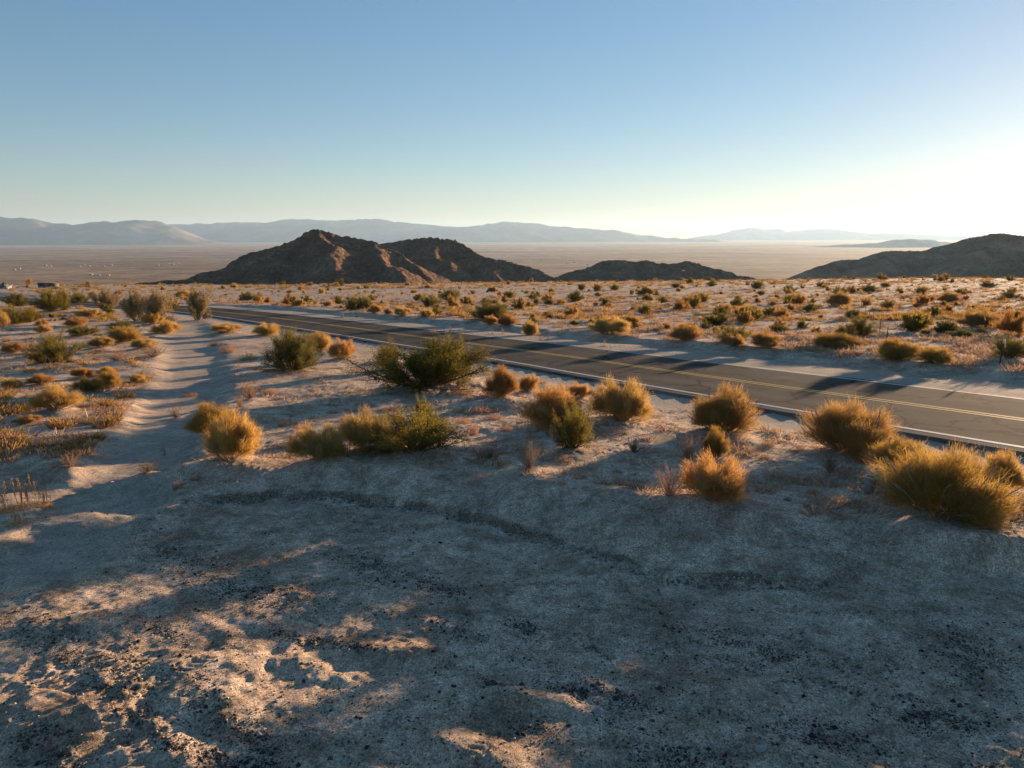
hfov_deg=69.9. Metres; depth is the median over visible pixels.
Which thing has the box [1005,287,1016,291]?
creosote bush
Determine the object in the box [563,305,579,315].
golden bush
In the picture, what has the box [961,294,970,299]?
golden bush
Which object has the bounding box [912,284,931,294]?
creosote bush
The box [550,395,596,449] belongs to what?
creosote bush
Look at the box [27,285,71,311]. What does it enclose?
creosote bush
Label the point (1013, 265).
rocky hill
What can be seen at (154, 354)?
twig bush
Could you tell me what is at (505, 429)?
herb cushion
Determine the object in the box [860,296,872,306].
golden bush
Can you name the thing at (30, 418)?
golden bush
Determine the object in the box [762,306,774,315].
creosote bush
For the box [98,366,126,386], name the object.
golden bush
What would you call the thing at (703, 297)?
creosote bush
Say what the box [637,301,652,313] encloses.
creosote bush
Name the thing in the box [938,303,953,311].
golden bush
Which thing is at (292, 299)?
creosote bush
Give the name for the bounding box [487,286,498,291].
golden bush
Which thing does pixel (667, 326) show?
golden bush
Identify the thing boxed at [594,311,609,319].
golden bush
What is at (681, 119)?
sky
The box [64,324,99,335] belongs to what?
creosote bush
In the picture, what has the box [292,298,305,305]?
golden bush
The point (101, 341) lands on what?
golden bush
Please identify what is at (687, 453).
twig bush
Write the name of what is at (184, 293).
golden bush
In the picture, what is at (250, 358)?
herb cushion
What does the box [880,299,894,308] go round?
creosote bush
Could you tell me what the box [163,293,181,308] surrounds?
creosote bush
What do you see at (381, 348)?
creosote bush
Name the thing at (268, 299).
golden bush
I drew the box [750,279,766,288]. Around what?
creosote bush
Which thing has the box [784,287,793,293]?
golden bush
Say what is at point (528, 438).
dead stalk
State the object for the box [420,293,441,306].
creosote bush
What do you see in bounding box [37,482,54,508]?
dead stalk
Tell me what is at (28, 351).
twig bush
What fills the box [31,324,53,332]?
golden bush
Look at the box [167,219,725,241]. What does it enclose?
mountains
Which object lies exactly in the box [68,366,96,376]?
golden bush
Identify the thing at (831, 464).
twig bush
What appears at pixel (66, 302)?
creosote bush
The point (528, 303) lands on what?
creosote bush
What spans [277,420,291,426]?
herb cushion
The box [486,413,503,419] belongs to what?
herb cushion
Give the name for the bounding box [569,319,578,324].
creosote bush
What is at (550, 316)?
creosote bush
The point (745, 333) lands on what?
creosote bush
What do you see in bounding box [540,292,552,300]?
golden bush
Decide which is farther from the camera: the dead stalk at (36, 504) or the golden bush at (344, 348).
the golden bush at (344, 348)
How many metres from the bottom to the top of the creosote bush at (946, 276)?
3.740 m
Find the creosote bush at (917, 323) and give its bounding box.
[899,310,934,331]
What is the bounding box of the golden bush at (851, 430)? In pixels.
[788,393,906,462]
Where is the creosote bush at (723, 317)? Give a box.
[710,312,732,322]
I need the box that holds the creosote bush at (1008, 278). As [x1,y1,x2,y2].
[1006,274,1015,280]
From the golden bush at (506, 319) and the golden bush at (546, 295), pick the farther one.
the golden bush at (546, 295)
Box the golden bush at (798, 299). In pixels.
[791,292,806,304]
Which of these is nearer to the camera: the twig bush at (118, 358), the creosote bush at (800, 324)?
the twig bush at (118, 358)
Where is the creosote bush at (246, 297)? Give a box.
[237,291,254,299]
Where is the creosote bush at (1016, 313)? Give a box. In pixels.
[1002,308,1023,318]
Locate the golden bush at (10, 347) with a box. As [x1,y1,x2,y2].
[0,340,29,352]
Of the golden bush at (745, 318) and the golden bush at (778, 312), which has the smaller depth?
the golden bush at (745, 318)
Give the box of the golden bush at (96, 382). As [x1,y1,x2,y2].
[71,375,106,391]
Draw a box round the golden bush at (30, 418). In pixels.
[10,414,43,423]
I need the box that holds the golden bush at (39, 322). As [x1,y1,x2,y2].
[34,318,49,325]
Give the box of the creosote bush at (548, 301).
[543,298,552,303]
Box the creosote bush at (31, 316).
[17,305,47,323]
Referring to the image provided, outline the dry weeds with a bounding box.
[0,280,1023,521]
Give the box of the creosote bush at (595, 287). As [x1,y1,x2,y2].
[592,282,602,290]
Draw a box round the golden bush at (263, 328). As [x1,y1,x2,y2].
[251,322,282,334]
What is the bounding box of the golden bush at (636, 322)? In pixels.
[620,312,646,327]
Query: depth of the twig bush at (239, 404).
25.61 m
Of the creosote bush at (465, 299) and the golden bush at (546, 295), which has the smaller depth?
the creosote bush at (465, 299)
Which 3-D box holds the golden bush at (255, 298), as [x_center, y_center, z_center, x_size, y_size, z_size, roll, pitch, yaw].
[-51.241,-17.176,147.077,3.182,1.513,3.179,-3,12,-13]
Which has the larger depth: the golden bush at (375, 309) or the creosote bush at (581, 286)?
the creosote bush at (581, 286)
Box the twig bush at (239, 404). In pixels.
[236,396,244,407]
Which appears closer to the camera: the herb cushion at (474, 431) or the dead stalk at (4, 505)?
the dead stalk at (4, 505)
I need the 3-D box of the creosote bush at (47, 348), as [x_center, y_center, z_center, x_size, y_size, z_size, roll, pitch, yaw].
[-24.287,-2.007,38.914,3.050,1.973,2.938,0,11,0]
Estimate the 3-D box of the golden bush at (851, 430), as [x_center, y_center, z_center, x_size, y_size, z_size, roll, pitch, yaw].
[8.484,0.906,18.144,2.858,1.764,3.196,0,11,1]
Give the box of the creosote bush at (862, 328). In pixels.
[844,315,879,337]
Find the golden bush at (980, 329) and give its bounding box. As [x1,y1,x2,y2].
[975,326,989,333]
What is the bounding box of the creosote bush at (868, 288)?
[858,284,882,291]
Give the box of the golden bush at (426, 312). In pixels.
[418,308,434,316]
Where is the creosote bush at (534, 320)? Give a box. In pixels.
[527,316,538,323]
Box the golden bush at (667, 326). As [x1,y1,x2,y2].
[659,321,671,329]
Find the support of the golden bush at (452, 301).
on the ground
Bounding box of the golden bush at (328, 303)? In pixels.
[323,300,333,305]
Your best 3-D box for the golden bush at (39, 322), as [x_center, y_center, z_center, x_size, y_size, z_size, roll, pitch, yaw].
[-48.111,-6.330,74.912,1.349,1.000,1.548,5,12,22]
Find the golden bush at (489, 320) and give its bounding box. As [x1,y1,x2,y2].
[482,315,496,324]
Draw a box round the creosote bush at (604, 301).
[600,296,611,304]
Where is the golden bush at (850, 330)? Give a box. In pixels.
[834,321,858,336]
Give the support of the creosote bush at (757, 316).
on the ground
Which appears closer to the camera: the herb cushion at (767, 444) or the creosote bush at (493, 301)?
the herb cushion at (767, 444)
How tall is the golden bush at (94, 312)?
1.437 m
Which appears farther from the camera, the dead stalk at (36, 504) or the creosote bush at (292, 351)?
the creosote bush at (292, 351)
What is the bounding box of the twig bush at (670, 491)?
[649,462,684,497]
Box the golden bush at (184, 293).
[173,289,190,297]
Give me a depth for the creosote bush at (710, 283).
246.58 m
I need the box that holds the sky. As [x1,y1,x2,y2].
[0,0,1023,238]
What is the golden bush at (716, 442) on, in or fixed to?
on the ground
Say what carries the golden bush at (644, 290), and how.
on the ground
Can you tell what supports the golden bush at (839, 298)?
on the ground
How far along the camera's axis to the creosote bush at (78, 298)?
147.69 m
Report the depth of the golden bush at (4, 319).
70.06 m
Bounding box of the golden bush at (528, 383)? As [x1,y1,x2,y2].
[517,372,540,390]
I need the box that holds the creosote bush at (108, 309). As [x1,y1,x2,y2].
[104,303,114,313]
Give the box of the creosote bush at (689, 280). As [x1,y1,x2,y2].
[684,277,693,283]
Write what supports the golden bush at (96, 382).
on the ground
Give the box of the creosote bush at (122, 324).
[102,317,141,331]
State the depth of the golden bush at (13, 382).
31.12 m
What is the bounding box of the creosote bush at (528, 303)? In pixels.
[525,301,534,307]
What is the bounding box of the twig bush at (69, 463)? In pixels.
[48,451,81,467]
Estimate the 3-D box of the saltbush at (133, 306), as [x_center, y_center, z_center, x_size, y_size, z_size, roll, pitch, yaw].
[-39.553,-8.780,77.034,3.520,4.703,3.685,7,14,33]
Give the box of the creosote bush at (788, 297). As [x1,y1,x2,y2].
[782,292,795,302]
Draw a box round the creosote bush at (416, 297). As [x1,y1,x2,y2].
[413,293,423,300]
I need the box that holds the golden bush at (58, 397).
[22,382,88,409]
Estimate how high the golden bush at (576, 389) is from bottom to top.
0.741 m
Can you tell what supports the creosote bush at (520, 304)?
on the ground
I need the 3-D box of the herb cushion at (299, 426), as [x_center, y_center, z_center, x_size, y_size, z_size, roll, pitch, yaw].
[-6.328,1.254,22.044,0.613,0.272,0.614,-3,12,-14]
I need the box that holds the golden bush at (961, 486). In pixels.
[860,435,1023,535]
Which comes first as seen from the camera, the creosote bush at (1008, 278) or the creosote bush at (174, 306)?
the creosote bush at (174, 306)
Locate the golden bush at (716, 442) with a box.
[700,424,734,458]
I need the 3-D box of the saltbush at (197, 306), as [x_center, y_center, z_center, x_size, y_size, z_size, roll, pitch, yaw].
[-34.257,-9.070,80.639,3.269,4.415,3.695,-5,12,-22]
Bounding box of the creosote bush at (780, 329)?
[769,322,790,332]
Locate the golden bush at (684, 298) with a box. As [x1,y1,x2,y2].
[678,295,691,303]
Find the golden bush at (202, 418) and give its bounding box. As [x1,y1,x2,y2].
[182,398,231,434]
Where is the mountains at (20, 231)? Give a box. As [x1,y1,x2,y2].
[0,217,223,244]
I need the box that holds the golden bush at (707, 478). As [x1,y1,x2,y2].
[676,446,752,505]
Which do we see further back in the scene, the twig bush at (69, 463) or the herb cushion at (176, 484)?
the twig bush at (69, 463)
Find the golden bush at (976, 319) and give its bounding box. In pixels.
[953,309,1001,327]
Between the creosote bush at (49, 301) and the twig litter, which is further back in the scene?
the creosote bush at (49, 301)
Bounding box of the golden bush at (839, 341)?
[797,331,872,349]
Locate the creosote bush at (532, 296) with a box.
[527,292,540,299]
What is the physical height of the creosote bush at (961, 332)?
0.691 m
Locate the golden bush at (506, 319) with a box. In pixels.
[496,313,520,325]
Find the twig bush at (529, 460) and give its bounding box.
[506,437,540,468]
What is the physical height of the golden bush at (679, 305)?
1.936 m
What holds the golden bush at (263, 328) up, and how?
on the ground
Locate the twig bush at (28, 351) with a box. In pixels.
[19,340,37,355]
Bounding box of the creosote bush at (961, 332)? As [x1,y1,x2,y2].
[942,328,973,336]
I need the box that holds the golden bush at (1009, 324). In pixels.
[987,305,1023,335]
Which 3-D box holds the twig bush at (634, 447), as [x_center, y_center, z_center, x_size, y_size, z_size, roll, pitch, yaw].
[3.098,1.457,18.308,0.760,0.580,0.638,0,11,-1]
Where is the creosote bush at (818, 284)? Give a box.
[813,280,830,286]
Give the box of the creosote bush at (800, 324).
[795,318,809,327]
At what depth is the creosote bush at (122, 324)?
61.12 m
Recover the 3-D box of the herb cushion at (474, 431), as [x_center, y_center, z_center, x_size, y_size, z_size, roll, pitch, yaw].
[-1.114,1.222,20.972,0.367,0.529,0.359,4,12,20]
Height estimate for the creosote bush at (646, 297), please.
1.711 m
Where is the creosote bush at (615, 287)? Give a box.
[609,283,621,289]
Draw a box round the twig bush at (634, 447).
[623,435,646,452]
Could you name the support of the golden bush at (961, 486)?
on the ground
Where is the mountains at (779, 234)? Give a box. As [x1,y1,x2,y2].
[687,228,977,239]
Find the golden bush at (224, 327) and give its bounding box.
[208,322,244,331]
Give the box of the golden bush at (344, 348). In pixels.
[326,337,356,358]
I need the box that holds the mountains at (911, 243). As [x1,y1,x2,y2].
[810,239,950,246]
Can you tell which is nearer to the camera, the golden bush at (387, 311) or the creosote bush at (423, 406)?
the creosote bush at (423, 406)
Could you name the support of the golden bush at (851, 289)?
on the ground
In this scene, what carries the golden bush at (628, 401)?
on the ground
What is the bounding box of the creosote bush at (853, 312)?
[843,306,861,317]
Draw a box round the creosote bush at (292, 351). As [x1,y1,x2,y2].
[252,324,326,372]
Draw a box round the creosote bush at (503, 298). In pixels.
[501,295,508,301]
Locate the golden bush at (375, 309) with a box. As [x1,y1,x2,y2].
[366,304,382,312]
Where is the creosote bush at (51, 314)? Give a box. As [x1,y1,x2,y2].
[47,312,55,317]
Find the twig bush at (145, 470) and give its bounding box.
[129,459,158,472]
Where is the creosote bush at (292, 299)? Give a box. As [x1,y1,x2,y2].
[289,295,303,305]
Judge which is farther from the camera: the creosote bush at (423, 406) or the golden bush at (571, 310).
the golden bush at (571, 310)
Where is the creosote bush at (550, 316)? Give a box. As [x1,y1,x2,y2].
[542,311,553,318]
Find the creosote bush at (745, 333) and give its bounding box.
[713,323,752,339]
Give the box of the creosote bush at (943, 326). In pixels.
[931,320,957,333]
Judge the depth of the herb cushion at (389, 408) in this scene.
25.36 m
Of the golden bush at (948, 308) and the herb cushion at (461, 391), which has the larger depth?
the golden bush at (948, 308)
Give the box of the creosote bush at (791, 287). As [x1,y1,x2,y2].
[782,283,798,292]
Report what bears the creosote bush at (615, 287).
on the ground
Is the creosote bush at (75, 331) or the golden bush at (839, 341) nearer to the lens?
the golden bush at (839, 341)
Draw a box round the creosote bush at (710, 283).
[706,280,717,285]
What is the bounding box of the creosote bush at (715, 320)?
[702,314,723,325]
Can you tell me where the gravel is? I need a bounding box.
[0,488,1023,767]
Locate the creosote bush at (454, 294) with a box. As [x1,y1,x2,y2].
[439,285,460,300]
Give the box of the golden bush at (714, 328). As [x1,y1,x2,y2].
[712,325,719,331]
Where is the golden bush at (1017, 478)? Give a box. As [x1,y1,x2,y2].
[977,446,1023,490]
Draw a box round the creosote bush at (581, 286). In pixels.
[578,283,585,289]
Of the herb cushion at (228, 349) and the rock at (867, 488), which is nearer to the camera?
the rock at (867, 488)
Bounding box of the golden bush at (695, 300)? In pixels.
[685,293,703,308]
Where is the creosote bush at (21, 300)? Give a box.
[0,290,36,305]
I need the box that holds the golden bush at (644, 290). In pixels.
[635,285,654,294]
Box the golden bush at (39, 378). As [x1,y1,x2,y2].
[24,372,56,383]
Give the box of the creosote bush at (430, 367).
[329,333,497,393]
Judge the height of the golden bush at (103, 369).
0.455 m
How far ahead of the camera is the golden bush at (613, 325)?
51.11 m
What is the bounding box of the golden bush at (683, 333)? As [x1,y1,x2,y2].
[666,321,710,340]
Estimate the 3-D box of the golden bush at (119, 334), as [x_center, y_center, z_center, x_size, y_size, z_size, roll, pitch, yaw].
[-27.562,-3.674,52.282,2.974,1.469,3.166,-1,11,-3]
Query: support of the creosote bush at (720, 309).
on the ground
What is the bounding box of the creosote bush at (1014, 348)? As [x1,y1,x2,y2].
[986,332,1023,358]
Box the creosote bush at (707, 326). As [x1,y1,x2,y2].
[700,320,711,329]
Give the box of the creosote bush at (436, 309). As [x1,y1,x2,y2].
[429,307,443,313]
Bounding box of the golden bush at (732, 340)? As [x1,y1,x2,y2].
[720,334,745,345]
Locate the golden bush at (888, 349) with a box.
[871,336,925,360]
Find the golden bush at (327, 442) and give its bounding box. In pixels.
[281,420,351,460]
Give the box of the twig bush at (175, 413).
[165,401,184,417]
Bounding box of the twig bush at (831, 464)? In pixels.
[815,444,845,472]
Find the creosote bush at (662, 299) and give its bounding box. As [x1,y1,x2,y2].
[656,294,669,302]
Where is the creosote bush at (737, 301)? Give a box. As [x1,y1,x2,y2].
[730,297,746,305]
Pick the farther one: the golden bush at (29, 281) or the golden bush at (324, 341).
the golden bush at (29, 281)
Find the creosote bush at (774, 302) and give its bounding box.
[767,300,776,304]
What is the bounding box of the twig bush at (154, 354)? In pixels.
[140,343,169,357]
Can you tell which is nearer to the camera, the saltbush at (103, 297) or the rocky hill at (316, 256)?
the saltbush at (103, 297)
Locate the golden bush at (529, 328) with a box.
[521,319,539,334]
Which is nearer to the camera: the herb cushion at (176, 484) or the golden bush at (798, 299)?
the herb cushion at (176, 484)
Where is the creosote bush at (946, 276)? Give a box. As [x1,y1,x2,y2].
[941,273,949,279]
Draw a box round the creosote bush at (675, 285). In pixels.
[670,282,681,287]
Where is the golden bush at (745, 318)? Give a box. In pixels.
[736,310,755,324]
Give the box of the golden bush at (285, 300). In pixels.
[278,295,290,304]
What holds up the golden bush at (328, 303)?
on the ground
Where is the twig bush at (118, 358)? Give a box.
[98,350,135,360]
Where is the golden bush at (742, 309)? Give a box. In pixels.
[734,306,745,315]
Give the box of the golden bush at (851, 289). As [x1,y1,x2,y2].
[845,284,856,293]
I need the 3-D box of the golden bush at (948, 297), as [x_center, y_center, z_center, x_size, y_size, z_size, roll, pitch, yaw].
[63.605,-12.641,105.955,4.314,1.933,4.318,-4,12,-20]
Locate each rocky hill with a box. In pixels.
[131,229,451,284]
[380,237,573,282]
[557,260,758,281]
[779,233,1023,279]
[950,251,1023,277]
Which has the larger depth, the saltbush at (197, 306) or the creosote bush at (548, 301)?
the creosote bush at (548, 301)
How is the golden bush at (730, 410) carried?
on the ground
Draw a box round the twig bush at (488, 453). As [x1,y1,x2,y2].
[473,442,505,459]
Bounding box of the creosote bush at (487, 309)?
[463,300,513,319]
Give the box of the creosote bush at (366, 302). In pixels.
[353,291,373,308]
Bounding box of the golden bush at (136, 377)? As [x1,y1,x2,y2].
[128,373,146,381]
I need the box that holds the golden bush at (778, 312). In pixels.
[769,306,791,317]
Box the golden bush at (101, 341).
[88,335,114,346]
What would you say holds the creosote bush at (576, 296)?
on the ground
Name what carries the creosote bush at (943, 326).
on the ground
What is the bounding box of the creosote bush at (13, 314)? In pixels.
[0,303,30,323]
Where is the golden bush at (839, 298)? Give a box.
[823,289,852,305]
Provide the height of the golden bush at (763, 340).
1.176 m
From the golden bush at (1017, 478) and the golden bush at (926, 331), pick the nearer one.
the golden bush at (1017, 478)
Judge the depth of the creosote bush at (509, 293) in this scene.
156.01 m
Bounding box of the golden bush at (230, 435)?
[195,403,264,460]
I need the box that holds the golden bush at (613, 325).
[585,314,633,333]
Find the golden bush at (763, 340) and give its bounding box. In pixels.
[750,329,786,347]
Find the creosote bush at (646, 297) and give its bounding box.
[641,293,653,300]
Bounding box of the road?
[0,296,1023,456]
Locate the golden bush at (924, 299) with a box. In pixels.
[914,291,930,304]
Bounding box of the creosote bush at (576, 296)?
[565,289,584,301]
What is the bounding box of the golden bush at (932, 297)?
[919,293,935,300]
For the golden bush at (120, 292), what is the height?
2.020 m
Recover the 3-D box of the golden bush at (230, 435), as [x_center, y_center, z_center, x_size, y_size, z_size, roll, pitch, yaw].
[-6.829,1.164,17.821,1.666,1.560,1.441,-2,12,-10]
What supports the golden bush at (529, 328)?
on the ground
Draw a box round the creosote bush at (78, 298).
[68,289,93,302]
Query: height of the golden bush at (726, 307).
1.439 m
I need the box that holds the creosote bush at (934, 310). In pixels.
[924,304,946,315]
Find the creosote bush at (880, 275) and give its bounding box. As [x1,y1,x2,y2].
[877,272,884,279]
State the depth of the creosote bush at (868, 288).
159.66 m
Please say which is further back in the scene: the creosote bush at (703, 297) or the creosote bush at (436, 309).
the creosote bush at (703, 297)
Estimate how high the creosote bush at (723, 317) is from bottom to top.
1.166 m
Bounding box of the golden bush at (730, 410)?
[683,378,764,437]
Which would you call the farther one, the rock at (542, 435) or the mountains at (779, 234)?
the mountains at (779, 234)
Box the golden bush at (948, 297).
[933,290,967,301]
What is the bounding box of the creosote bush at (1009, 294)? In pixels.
[998,290,1022,297]
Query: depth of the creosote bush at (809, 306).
84.87 m
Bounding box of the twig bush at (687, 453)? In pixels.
[669,431,700,459]
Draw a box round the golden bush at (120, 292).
[113,289,122,294]
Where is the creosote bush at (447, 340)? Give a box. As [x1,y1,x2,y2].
[432,329,471,374]
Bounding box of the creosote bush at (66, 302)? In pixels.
[55,283,70,308]
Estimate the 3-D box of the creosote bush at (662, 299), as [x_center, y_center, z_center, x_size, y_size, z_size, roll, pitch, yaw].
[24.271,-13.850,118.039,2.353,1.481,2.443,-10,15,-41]
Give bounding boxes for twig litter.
[0,337,1023,690]
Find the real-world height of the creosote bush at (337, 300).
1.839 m
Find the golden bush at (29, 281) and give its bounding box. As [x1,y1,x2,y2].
[26,278,32,284]
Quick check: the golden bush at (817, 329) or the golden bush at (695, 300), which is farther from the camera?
the golden bush at (695, 300)
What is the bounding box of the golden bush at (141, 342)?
[129,336,153,347]
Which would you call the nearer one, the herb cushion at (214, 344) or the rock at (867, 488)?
the rock at (867, 488)
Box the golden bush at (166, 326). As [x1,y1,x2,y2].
[146,320,183,332]
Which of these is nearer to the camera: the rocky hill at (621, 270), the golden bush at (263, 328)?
the golden bush at (263, 328)
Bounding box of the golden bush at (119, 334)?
[104,324,145,342]
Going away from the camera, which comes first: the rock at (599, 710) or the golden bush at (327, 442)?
the rock at (599, 710)
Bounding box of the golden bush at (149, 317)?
[138,310,164,323]
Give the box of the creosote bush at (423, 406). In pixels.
[408,392,437,434]
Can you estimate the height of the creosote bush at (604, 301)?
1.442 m
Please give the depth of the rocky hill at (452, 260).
726.94 m
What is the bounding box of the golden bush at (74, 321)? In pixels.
[62,315,87,326]
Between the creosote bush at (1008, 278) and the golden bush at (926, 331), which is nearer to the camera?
the golden bush at (926, 331)
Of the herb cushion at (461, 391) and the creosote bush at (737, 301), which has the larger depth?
the creosote bush at (737, 301)
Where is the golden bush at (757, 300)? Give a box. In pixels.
[753,297,761,302]
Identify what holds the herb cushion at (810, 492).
on the ground
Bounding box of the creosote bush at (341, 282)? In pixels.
[335,278,343,285]
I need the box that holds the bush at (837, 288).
[828,285,848,294]
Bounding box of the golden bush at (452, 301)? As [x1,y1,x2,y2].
[444,293,460,307]
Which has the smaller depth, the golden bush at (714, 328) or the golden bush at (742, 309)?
the golden bush at (714, 328)
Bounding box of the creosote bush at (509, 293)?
[499,290,516,297]
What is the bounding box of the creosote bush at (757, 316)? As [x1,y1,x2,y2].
[738,305,763,321]
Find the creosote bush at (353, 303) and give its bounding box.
[341,293,362,309]
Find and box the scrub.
[0,276,1023,454]
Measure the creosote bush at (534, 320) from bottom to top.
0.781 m
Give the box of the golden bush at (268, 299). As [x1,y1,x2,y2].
[263,296,272,302]
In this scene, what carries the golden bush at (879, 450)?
on the ground
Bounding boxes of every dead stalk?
[0,481,18,512]
[0,505,29,529]
[10,474,42,510]
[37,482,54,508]
[526,420,532,440]
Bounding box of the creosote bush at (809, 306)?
[797,301,820,311]
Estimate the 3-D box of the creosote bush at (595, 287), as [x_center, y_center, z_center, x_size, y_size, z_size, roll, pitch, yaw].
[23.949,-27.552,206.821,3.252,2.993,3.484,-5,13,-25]
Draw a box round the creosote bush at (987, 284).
[979,280,999,287]
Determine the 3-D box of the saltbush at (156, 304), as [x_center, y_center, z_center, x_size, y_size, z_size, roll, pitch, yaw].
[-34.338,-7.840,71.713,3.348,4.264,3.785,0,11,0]
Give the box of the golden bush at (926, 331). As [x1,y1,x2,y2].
[918,328,932,334]
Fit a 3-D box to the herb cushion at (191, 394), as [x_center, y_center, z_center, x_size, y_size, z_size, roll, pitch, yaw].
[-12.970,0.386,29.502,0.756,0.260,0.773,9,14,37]
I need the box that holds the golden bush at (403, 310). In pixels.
[394,305,412,314]
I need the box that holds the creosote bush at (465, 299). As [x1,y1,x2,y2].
[459,295,474,303]
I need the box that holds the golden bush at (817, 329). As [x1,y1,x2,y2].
[810,326,822,332]
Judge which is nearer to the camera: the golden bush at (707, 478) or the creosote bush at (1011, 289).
the golden bush at (707, 478)
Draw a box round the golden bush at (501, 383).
[477,363,521,397]
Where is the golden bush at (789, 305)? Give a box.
[786,303,795,309]
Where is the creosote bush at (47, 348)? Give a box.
[22,327,88,363]
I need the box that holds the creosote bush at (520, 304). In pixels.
[510,296,525,308]
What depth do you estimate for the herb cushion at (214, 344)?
50.34 m
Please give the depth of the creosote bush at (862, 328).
50.16 m
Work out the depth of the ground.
12.43 m
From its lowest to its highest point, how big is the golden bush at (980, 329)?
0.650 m
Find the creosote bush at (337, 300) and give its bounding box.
[334,295,345,303]
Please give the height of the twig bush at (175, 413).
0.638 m
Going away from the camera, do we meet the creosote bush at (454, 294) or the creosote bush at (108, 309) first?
the creosote bush at (108, 309)
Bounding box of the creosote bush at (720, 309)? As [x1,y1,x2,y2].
[710,306,727,315]
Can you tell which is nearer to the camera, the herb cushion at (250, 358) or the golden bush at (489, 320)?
the herb cushion at (250, 358)
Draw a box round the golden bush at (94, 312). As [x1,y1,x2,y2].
[74,307,106,316]
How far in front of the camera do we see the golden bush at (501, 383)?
25.37 m
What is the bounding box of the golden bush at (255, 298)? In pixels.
[249,295,264,300]
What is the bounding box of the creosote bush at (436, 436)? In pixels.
[359,401,473,456]
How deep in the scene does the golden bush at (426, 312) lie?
75.20 m
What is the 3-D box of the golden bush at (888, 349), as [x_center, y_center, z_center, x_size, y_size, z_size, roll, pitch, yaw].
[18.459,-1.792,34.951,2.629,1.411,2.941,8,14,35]
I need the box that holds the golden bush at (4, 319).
[0,310,11,326]
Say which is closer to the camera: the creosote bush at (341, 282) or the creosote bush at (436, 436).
the creosote bush at (436, 436)
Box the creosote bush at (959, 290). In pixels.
[954,287,966,292]
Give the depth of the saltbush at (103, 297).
104.20 m
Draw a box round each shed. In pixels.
[0,284,11,288]
[36,282,58,287]
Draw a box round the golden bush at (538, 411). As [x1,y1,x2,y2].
[508,382,590,430]
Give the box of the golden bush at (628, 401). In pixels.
[583,373,658,422]
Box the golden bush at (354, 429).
[335,403,407,453]
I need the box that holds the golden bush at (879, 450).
[859,432,941,470]
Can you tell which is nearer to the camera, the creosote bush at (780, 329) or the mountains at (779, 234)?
the creosote bush at (780, 329)
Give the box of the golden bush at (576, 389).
[565,381,593,397]
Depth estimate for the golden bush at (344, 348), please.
40.30 m
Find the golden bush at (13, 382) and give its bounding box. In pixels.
[0,377,22,387]
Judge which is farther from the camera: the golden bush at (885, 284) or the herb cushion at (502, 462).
the golden bush at (885, 284)
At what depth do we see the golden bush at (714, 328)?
53.55 m
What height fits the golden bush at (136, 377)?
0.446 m
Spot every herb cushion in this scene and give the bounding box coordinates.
[170,479,182,489]
[181,391,196,396]
[189,474,201,480]
[209,341,221,345]
[218,342,237,352]
[234,350,257,360]
[261,387,279,394]
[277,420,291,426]
[292,421,308,429]
[381,405,400,412]
[448,387,473,395]
[455,416,470,423]
[468,421,479,434]
[471,403,490,413]
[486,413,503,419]
[495,459,507,465]
[496,448,512,454]
[500,424,510,431]
[761,440,776,446]
[806,487,821,494]
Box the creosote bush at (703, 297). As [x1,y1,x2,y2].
[695,290,709,302]
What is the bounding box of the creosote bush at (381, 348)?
[372,335,404,369]
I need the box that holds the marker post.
[999,340,1004,363]
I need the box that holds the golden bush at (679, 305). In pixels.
[673,299,690,310]
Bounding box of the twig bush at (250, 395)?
[239,380,263,398]
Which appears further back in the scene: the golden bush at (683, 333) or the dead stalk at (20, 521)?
the golden bush at (683, 333)
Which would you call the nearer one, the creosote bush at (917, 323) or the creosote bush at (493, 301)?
the creosote bush at (917, 323)
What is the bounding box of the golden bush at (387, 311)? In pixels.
[383,308,393,313]
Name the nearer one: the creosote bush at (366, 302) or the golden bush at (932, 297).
the creosote bush at (366, 302)
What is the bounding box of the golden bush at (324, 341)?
[308,329,341,350]
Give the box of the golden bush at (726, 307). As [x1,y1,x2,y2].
[717,302,732,311]
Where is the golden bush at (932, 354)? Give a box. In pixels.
[914,344,957,364]
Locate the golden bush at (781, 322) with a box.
[769,319,788,329]
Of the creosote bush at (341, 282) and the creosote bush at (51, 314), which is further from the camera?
the creosote bush at (341, 282)
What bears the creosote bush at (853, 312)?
on the ground
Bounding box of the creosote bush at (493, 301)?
[484,298,499,303]
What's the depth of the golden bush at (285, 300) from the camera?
115.09 m
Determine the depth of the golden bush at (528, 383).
28.29 m
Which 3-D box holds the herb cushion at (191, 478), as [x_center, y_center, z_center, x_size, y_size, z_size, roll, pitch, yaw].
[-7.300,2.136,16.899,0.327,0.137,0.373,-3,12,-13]
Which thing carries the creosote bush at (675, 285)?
on the ground
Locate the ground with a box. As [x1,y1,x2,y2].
[0,240,1023,767]
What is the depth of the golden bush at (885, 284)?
210.95 m
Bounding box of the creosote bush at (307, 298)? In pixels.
[300,295,309,301]
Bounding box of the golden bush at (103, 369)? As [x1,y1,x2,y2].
[97,366,116,373]
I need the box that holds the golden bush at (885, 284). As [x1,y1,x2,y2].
[880,281,891,286]
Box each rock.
[538,432,546,437]
[592,707,603,714]
[756,743,766,752]
[864,471,877,493]
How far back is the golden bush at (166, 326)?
61.36 m
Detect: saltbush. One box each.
[89,284,120,310]
[117,282,148,320]
[140,282,181,323]
[185,283,214,319]
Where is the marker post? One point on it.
(1002, 351)

